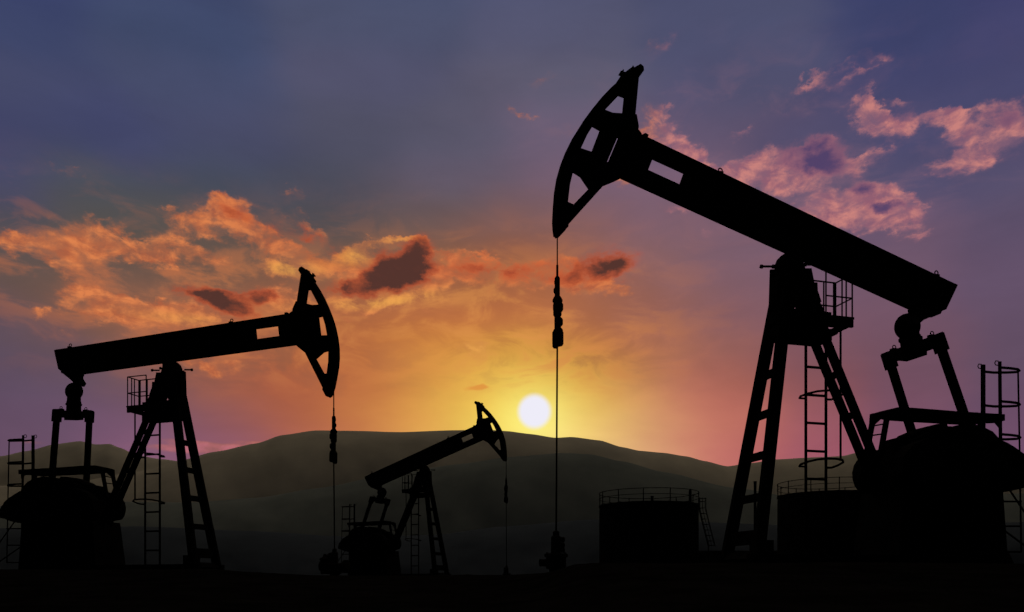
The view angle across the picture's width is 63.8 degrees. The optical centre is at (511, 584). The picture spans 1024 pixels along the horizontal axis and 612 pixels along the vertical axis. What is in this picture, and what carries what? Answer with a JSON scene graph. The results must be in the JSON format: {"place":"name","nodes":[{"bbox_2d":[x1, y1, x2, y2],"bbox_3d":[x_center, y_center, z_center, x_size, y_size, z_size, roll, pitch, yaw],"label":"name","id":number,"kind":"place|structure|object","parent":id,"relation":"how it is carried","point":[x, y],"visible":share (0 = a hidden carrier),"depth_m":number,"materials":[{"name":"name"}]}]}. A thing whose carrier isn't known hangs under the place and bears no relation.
{"place":"outdoors","nodes":[
{"label":"outdoors","id":0,"kind":"place"},
{"bbox_2d":[0,441,173,485],"bbox_3d":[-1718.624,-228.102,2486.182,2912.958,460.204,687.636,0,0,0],"label":"hill","id":1,"kind":"structure","parent":0,"point":[70,454],"depth_m":2446.95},
{"bbox_2d":[0,562,1023,611],"bbox_3d":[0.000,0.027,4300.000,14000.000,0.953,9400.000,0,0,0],"label":"ground","id":2,"kind":"structure","parent":0,"point":[804,587],"depth_m":11.08,"materials":[{"name":"soil"}]},
{"bbox_2d":[0,266,339,569],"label":"pump jack","id":3,"kind":"object","parent":2,"relation":"on","point":[67,523],"visible":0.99,"depth_m":26.89,"materials":[{"name":"paint"}]},
{"bbox_2d":[318,549,349,574],"bbox_3d":[-5.347,-0.592,24.728,0.960,0.963,0.470,0,0,19],"label":"wellhead","id":4,"kind":"object","parent":2,"relation":"on","point":[329,564],"visible":0.98,"depth_m":24.63,"materials":[{"name":"metal"}]},
{"bbox_2d":[338,401,507,575],"bbox_3d":[-5.937,-5.541,50.515,13.306,10.347,2.396,0,0,31],"label":"pump jack","id":5,"kind":"object","parent":2,"relation":"on","point":[371,551],"visible":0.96,"depth_m":50.72,"materials":[{"name":"paint"}]},
{"bbox_2d":[502,566,510,574],"bbox_3d":[-0.265,-0.590,47.094,0.579,0.961,0.470,0,0,31],"label":"wellhead","id":6,"kind":"object","parent":2,"relation":"on","point":[506,571],"visible":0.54,"depth_m":47.04,"materials":[{"name":"metal"}]},
{"bbox_2d":[539,531,567,571],"bbox_3d":[0.832,-0.591,16.482,0.579,0.962,0.470,0,0,-16],"label":"wellhead","id":7,"kind":"object","parent":2,"relation":"on","point":[555,559],"visible":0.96,"depth_m":16.38,"materials":[{"name":"metal"}]},
{"bbox_2d":[599,487,715,562],"bbox_3d":[8.298,-2.829,49.993,6.010,5.438,6.028,0,0,-43],"label":"storage tank","id":8,"kind":"object","parent":2,"relation":"on","point":[651,531],"visible":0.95,"depth_m":47.45,"materials":[{"name":"metal"}]},
{"bbox_2d":[552,64,1023,563],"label":"pump jack","id":9,"kind":"object","parent":2,"relation":"on","point":[937,490],"visible":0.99,"depth_m":17.95,"materials":[{"name":"paint"}]},
{"bbox_2d":[777,477,868,554],"bbox_3d":[19.236,-3.134,50.000,6.016,6.049,6.016,0,0,0],"label":"storage tank","id":10,"kind":"object","parent":2,"relation":"on","point":[842,511],"visible":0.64,"depth_m":47.50,"materials":[{"name":"metal"}]},
{"bbox_2d":[0,453,1023,536],"bbox_3d":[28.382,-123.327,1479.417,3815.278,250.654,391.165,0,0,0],"label":"hill","id":11,"kind":"structure","parent":0,"point":[469,496],"depth_m":1413.26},
{"bbox_2d":[0,430,1023,505],"bbox_3d":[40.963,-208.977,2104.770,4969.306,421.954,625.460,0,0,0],"label":"hill","id":12,"kind":"structure","parent":0,"point":[284,464],"depth_m":2043.96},
{"bbox_2d":[0,519,1023,574],"bbox_3d":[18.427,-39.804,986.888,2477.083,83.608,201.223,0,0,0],"label":"hill","id":13,"kind":"structure","parent":0,"point":[478,552],"depth_m":945.72,"materials":[{"name":"black soil"}]},
{"bbox_2d":[0,0,1023,465],"label":"sky","id":14,"kind":"structure","parent":0,"point":[166,165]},
{"bbox_2d":[699,551,1013,563],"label":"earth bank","id":15,"kind":"structure","parent":0,"point":[712,556],"depth_m":56.35,"materials":[{"name":"soil"}]},
{"bbox_2d":[753,481,756,526],"bbox_3d":[16.713,-4.287,56.600,0.240,5.575,0.234,0,0,0],"label":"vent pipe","id":16,"kind":"object","parent":15,"relation":"on","point":[755,492],"visible":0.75,"depth_m":56.53,"materials":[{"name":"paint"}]}
]}

